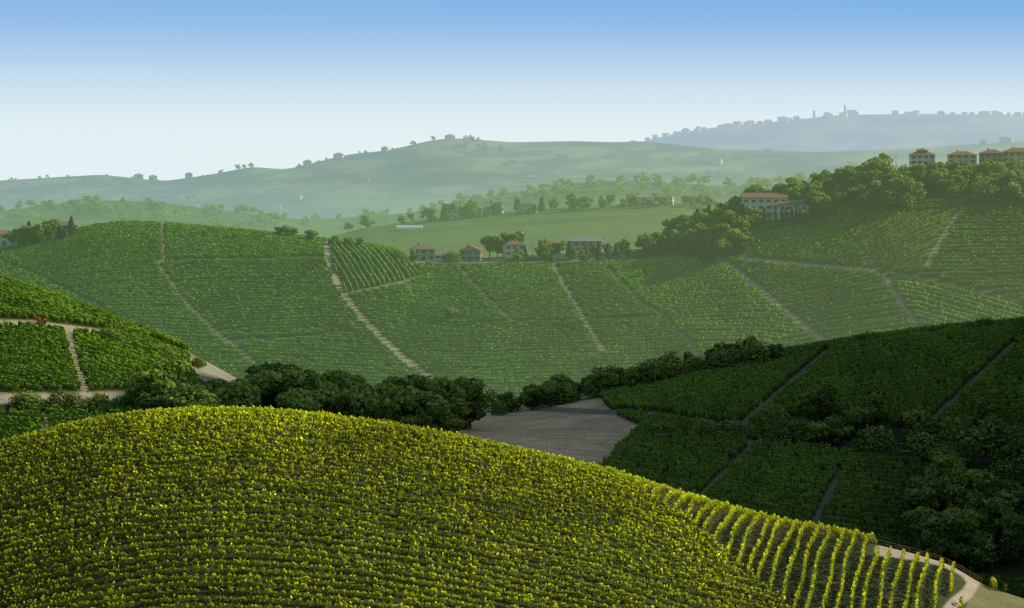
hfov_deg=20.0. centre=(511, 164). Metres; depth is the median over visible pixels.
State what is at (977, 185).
tree
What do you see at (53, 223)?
broad tree
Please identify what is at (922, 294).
vineyard
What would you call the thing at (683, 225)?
broad tree
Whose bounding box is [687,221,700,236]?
broad tree
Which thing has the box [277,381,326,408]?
broad tree
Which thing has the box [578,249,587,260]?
broad tree
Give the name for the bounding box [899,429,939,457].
tree
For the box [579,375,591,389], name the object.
broad tree
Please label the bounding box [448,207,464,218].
house
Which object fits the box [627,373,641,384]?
broad tree
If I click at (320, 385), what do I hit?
broad tree
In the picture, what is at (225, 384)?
broad tree
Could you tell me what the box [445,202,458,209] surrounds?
broad tree
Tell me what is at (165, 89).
sky
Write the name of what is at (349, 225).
broad tree
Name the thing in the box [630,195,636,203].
broad tree
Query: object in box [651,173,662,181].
tree
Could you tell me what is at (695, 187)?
tree
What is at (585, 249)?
conifer tree
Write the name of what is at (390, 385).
broad tree
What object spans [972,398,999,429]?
broad tree
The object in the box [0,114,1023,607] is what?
terrain
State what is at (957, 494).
broad tree
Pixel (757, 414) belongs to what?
tree
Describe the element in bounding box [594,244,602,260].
conifer tree
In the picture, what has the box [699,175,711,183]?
tree
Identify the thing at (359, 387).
broad tree
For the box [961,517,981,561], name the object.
broad tree
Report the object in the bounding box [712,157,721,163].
farm
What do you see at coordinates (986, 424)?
tree
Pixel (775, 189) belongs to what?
broad tree
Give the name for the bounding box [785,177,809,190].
broad tree
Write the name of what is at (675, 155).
farm
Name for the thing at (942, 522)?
broad tree
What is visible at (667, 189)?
tree
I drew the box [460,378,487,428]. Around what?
broad tree
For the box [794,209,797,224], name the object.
cypress tree
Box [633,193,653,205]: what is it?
house
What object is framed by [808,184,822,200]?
broad tree
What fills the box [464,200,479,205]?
broad tree
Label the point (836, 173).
broad tree
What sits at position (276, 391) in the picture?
broad tree
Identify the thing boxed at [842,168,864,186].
broad tree
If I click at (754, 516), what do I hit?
vineyard
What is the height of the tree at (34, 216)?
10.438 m
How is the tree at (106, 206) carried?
on the terrain
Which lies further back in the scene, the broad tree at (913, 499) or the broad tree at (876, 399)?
the broad tree at (876, 399)
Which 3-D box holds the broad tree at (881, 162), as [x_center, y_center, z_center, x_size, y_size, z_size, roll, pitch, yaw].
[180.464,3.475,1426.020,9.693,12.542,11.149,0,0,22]
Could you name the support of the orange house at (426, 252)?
on the terrain
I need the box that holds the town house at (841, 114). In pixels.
[839,112,844,116]
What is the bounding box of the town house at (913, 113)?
[910,111,916,115]
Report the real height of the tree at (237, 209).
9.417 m
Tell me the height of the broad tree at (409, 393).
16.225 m
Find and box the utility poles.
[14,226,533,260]
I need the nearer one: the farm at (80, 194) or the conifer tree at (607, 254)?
the conifer tree at (607, 254)
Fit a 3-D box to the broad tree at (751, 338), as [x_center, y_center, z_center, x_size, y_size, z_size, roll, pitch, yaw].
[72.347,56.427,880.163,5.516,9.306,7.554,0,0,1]
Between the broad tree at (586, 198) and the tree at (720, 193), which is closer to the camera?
the broad tree at (586, 198)
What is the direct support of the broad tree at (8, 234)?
on the terrain
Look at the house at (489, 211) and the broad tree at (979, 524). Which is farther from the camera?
the house at (489, 211)
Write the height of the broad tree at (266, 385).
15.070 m
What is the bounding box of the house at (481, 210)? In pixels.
[465,205,484,217]
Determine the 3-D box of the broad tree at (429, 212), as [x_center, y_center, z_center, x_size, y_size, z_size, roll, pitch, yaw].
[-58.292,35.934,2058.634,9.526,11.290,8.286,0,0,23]
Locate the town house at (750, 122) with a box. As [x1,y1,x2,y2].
[747,120,754,125]
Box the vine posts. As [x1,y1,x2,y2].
[629,479,950,607]
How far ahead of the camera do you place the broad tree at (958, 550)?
717.72 m
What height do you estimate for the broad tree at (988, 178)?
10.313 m
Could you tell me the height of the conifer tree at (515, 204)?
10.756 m
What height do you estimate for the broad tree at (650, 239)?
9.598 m
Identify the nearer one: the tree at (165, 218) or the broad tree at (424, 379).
the broad tree at (424, 379)
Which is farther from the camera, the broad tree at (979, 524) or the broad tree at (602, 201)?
the broad tree at (602, 201)
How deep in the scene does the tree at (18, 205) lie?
2948.79 m
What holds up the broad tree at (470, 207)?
on the terrain
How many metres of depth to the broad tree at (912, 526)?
724.07 m
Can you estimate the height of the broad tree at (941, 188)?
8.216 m
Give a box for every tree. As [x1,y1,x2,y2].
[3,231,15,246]
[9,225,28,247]
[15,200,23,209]
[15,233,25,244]
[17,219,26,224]
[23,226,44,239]
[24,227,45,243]
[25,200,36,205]
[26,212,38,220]
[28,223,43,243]
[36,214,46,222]
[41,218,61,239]
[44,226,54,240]
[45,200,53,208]
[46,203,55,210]
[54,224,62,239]
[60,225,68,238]
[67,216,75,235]
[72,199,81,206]
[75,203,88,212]
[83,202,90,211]
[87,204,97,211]
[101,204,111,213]
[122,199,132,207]
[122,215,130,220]
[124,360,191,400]
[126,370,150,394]
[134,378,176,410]
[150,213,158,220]
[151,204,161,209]
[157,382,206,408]
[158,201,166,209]
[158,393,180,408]
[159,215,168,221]
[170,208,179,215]
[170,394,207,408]
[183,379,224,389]
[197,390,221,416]
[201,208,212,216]
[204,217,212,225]
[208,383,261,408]
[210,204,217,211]
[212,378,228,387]
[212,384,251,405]
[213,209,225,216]
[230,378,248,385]
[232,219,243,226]
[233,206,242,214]
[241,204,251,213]
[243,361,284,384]
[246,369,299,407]
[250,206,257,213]
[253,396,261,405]
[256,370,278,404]
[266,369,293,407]
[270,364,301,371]
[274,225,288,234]
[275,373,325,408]
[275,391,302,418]
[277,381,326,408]
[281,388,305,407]
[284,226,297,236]
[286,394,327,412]
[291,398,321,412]
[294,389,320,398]
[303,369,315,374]
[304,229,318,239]
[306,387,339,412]
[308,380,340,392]
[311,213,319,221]
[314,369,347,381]
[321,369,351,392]
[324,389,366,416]
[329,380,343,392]
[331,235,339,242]
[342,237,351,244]
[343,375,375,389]
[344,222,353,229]
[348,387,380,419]
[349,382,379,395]
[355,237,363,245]
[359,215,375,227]
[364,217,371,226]
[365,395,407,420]
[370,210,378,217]
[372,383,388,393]
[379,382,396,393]
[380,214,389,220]
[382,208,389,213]
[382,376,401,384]
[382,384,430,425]
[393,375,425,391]
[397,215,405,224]
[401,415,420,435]
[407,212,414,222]
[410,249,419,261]
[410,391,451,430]
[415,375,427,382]
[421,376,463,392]
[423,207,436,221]
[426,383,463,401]
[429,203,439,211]
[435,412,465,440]
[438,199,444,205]
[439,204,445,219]
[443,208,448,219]
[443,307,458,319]
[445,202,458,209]
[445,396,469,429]
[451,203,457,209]
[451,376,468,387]
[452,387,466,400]
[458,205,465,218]
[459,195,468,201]
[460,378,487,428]
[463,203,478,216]
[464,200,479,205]
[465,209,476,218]
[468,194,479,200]
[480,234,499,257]
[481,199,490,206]
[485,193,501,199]
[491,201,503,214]
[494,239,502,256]
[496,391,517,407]
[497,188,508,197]
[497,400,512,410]
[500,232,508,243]
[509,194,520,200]
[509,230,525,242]
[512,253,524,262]
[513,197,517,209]
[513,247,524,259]
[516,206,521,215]
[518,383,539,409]
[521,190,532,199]
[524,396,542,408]
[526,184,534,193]
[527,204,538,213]
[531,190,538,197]
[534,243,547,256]
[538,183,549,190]
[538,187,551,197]
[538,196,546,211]
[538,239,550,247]
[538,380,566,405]
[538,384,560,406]
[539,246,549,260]
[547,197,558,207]
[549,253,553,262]
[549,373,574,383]
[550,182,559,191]
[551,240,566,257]
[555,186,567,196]
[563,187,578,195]
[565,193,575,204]
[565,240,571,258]
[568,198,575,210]
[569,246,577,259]
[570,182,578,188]
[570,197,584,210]
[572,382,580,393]
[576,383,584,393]
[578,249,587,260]
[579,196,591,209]
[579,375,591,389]
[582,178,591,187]
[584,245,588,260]
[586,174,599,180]
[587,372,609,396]
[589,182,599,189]
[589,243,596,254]
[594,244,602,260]
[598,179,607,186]
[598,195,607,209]
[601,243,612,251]
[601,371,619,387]
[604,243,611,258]
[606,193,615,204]
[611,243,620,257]
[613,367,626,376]
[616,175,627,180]
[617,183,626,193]
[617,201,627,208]
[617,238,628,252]
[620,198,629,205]
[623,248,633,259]
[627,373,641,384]
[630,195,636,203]
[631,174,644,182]
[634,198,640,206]
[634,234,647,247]
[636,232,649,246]
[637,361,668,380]
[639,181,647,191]
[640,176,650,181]
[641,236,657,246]
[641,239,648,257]
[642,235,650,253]
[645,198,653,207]
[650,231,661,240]
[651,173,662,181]
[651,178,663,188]
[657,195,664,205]
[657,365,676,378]
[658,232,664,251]
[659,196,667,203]
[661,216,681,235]
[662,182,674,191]
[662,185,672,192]
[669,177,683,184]
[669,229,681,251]
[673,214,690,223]
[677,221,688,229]
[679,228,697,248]
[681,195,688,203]
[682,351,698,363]
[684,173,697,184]
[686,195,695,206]
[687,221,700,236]
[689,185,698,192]
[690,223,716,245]
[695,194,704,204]
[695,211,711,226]
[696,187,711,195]
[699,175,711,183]
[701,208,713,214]
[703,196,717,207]
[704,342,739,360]
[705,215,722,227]
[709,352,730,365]
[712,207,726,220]
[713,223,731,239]
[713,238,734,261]
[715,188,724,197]
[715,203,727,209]
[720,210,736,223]
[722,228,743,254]
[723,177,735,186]
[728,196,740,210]
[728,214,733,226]
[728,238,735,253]
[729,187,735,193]
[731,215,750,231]
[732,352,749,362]
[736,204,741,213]
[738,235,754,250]
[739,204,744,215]
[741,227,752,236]
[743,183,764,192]
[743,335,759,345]
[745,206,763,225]
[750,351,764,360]
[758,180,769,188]
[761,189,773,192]
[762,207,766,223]
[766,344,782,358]
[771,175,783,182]
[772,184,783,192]
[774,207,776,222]
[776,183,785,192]
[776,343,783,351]
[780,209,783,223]
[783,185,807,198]
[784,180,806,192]
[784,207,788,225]
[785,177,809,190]
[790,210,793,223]
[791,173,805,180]
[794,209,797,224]
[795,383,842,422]
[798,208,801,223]
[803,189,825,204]
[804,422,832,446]
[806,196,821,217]
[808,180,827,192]
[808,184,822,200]
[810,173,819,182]
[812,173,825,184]
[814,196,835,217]
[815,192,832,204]
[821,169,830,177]
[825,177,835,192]
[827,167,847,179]
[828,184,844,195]
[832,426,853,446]
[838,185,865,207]
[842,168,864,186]
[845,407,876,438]
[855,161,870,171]
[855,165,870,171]
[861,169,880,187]
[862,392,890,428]
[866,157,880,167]
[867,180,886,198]
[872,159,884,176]
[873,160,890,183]
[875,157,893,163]
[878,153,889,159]
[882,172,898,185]
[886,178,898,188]
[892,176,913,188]
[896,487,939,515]
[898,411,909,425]
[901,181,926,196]
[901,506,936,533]
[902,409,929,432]
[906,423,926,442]
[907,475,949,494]
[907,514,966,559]
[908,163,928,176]
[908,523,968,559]
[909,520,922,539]
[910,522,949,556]
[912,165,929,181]
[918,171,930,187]
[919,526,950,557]
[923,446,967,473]
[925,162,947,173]
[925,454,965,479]
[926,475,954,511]
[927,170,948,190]
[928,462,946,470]
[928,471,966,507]
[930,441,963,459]
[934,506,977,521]
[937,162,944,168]
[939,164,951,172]
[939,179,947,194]
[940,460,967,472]
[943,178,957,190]
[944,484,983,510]
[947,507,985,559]
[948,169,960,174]
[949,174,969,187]
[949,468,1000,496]
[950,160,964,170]
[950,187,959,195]
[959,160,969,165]
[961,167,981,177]
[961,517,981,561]
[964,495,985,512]
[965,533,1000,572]
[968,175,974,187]
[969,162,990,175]
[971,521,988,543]
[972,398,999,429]
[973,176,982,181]
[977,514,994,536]
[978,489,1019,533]
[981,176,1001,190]
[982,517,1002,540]
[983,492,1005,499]
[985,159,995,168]
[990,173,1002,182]
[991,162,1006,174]
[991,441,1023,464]
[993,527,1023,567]
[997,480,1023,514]
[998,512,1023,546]
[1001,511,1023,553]
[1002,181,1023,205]
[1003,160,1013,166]
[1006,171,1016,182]
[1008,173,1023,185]
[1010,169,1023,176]
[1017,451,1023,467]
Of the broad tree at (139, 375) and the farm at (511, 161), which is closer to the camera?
the broad tree at (139, 375)
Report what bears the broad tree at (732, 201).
on the terrain
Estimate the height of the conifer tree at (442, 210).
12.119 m
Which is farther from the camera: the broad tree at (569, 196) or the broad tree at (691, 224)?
the broad tree at (569, 196)
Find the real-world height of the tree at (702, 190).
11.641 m
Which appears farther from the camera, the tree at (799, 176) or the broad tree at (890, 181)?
the tree at (799, 176)
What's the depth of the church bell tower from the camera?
7414.55 m
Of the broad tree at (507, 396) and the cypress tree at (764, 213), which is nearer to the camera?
the broad tree at (507, 396)
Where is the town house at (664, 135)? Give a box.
[662,133,669,137]
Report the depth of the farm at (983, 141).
4453.91 m
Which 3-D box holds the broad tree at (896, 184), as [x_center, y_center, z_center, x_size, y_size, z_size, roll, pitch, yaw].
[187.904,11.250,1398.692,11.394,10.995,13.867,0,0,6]
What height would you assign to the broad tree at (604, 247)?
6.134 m
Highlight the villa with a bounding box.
[740,191,810,219]
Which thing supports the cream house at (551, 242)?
on the terrain
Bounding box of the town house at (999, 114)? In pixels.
[996,112,1002,116]
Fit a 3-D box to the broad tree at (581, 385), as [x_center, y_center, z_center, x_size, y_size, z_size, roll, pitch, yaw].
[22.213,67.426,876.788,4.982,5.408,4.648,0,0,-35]
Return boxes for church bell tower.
[844,105,855,114]
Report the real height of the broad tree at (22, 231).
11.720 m
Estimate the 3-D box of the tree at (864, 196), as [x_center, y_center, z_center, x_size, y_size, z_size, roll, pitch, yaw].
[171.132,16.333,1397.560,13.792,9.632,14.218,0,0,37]
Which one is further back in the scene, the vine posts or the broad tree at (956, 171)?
the broad tree at (956, 171)
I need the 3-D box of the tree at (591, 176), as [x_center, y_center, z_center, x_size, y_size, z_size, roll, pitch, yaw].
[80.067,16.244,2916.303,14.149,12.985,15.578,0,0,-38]
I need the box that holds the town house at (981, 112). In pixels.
[978,111,985,114]
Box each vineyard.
[0,187,1023,409]
[0,261,102,308]
[0,273,1023,597]
[0,405,788,607]
[170,257,354,338]
[329,238,420,291]
[485,261,579,320]
[603,258,804,356]
[616,469,1006,607]
[837,207,956,268]
[895,280,1023,325]
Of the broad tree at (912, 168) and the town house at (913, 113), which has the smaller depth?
the broad tree at (912, 168)
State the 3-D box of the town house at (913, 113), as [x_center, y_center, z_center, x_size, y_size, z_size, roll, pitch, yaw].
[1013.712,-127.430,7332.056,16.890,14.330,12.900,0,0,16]
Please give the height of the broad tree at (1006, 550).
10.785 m
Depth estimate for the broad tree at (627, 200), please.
2063.69 m
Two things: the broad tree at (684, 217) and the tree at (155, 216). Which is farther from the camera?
the tree at (155, 216)
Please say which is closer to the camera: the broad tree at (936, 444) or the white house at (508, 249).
the broad tree at (936, 444)
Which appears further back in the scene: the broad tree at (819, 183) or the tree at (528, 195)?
the tree at (528, 195)
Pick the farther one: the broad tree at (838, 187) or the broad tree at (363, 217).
the broad tree at (363, 217)
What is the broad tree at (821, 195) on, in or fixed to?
on the terrain
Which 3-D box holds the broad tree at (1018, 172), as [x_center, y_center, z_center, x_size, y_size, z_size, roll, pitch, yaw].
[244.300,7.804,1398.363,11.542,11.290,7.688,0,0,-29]
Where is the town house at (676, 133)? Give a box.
[673,131,680,135]
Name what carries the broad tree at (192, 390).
on the terrain
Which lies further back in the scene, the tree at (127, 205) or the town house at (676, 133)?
the town house at (676, 133)
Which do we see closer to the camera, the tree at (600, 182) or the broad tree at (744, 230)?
the broad tree at (744, 230)
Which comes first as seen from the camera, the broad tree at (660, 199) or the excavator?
the excavator
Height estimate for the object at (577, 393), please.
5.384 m
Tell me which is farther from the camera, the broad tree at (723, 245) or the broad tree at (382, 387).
the broad tree at (723, 245)
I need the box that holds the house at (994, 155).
[979,148,1003,163]
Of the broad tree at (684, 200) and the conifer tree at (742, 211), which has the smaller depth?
the conifer tree at (742, 211)
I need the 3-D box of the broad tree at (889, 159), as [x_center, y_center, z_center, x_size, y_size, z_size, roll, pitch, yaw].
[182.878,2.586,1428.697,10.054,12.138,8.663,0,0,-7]
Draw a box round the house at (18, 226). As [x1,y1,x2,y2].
[16,225,42,241]
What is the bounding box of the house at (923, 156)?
[908,148,935,166]
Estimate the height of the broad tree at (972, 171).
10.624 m
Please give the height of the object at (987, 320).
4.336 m
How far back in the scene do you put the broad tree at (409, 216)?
2073.27 m
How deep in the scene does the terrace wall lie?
1421.60 m
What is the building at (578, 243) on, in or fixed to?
on the terrain
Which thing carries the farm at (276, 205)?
on the terrain
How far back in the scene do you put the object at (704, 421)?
787.27 m
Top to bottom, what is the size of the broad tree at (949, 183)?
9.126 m
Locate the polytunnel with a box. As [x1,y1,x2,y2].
[396,225,422,228]
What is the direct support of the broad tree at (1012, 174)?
on the terrain
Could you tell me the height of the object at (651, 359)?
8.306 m
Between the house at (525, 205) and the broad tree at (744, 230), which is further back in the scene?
the house at (525, 205)
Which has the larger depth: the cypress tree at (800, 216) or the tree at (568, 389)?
the cypress tree at (800, 216)
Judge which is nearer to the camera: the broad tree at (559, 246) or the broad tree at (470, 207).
the broad tree at (559, 246)
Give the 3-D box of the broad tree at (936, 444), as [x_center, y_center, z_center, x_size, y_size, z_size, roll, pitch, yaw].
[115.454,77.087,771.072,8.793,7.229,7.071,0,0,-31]
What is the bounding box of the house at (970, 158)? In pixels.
[947,150,976,164]
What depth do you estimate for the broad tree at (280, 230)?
1438.34 m
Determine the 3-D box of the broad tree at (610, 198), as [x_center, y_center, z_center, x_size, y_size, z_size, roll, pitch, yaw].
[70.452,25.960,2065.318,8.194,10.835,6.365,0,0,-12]
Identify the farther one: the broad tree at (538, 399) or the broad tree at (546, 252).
the broad tree at (546, 252)
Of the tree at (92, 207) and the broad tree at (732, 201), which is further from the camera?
the tree at (92, 207)
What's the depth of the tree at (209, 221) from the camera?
2776.16 m
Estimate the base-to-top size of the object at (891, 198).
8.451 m
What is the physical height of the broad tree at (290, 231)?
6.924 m
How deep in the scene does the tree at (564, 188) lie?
2846.32 m
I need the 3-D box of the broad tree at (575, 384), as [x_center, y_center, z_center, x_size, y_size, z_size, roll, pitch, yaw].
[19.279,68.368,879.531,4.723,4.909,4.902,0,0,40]
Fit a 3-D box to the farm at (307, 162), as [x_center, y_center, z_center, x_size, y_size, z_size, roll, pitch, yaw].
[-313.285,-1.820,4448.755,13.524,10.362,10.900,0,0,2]
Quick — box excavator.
[27,312,46,324]
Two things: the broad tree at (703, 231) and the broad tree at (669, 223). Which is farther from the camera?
the broad tree at (669, 223)
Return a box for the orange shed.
[435,254,459,259]
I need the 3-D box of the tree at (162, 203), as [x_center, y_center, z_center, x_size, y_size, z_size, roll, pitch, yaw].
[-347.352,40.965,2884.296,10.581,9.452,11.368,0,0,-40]
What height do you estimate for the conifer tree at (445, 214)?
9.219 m
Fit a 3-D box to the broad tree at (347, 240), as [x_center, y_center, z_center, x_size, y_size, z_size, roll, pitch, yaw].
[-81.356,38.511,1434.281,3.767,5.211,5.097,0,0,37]
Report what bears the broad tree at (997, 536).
on the terrain
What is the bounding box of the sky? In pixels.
[0,0,1023,180]
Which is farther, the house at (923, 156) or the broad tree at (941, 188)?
the house at (923, 156)
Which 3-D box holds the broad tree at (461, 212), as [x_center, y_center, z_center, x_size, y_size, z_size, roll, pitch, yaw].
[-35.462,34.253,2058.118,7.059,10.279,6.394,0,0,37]
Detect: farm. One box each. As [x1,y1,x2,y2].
[21,182,29,188]
[77,191,84,197]
[134,173,142,179]
[149,175,156,180]
[185,172,192,178]
[272,202,280,209]
[294,194,302,200]
[303,160,311,165]
[313,190,321,197]
[333,153,343,159]
[358,176,369,182]
[381,146,388,151]
[445,134,454,140]
[508,158,514,163]
[526,175,537,182]
[557,153,567,159]
[611,150,617,156]
[670,152,680,159]
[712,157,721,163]
[763,148,771,154]
[980,139,986,144]
[999,136,1007,142]
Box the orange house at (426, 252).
[410,243,435,260]
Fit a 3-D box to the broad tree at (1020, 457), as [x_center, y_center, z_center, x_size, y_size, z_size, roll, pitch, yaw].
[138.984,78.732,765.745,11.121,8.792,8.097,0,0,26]
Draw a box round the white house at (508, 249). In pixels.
[502,238,525,257]
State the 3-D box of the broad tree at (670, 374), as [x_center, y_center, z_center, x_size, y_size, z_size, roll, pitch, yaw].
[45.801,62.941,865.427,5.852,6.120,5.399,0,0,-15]
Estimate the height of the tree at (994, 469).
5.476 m
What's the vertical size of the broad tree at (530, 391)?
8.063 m
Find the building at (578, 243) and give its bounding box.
[565,235,603,252]
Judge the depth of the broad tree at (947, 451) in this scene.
759.68 m
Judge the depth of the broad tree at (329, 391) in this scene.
760.12 m
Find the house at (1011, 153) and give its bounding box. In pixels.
[1002,146,1023,161]
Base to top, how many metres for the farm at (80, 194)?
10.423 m
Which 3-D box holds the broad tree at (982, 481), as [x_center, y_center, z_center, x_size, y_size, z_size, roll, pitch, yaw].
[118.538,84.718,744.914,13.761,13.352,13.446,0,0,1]
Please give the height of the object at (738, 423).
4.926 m
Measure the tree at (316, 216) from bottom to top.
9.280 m
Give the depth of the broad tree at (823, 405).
797.03 m
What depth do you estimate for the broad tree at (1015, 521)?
725.96 m
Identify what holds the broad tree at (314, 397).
on the terrain
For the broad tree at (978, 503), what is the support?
on the terrain
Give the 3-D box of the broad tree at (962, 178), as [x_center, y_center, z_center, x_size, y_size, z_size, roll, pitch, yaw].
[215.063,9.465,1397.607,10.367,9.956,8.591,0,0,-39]
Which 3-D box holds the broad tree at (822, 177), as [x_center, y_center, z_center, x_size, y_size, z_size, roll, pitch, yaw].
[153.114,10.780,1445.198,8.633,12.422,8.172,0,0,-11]
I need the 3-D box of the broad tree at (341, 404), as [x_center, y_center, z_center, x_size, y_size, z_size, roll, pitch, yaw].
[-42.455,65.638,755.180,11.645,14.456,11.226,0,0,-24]
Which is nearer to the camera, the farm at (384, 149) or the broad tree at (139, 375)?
the broad tree at (139, 375)
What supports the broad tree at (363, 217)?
on the terrain
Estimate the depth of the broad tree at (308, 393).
768.48 m
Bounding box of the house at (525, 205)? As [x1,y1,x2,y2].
[520,200,537,212]
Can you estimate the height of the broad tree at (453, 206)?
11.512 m
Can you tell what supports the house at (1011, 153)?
on the terrain
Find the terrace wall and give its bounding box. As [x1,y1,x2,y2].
[411,261,493,264]
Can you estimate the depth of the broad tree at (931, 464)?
753.75 m
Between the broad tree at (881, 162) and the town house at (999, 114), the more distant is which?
the town house at (999, 114)
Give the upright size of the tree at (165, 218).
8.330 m
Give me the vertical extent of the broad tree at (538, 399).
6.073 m
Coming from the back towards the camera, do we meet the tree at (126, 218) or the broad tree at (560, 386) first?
the tree at (126, 218)
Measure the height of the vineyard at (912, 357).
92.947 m
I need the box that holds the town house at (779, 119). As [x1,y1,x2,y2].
[777,117,784,121]
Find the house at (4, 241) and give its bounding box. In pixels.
[0,230,15,245]
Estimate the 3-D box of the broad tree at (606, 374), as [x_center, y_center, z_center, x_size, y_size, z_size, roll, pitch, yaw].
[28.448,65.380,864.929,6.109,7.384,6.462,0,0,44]
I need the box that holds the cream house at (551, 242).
[537,238,560,253]
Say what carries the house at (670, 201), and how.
on the terrain
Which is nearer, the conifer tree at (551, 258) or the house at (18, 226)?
the conifer tree at (551, 258)
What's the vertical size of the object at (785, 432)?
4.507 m
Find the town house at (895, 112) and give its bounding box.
[892,110,898,114]
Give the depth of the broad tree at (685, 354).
881.14 m
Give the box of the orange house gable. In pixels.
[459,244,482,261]
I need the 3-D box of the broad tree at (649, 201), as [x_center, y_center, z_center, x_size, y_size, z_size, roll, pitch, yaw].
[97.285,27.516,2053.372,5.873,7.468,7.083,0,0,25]
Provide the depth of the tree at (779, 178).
2972.65 m
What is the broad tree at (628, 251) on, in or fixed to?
on the terrain
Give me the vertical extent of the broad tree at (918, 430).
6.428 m
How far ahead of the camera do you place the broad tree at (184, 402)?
740.12 m
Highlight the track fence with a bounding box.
[862,537,980,580]
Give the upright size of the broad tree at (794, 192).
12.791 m
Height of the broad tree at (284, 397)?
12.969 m
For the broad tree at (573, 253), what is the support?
on the terrain
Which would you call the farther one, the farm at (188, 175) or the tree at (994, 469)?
the farm at (188, 175)
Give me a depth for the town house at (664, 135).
7303.12 m
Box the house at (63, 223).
[42,221,77,237]
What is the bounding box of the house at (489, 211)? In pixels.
[485,202,503,215]
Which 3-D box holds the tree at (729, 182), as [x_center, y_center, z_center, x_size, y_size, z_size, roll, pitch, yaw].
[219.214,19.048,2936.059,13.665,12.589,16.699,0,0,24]
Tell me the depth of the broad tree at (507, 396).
863.42 m
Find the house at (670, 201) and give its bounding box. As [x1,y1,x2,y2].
[659,192,673,204]
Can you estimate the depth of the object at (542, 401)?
868.32 m
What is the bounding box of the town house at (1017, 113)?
[1014,112,1021,115]

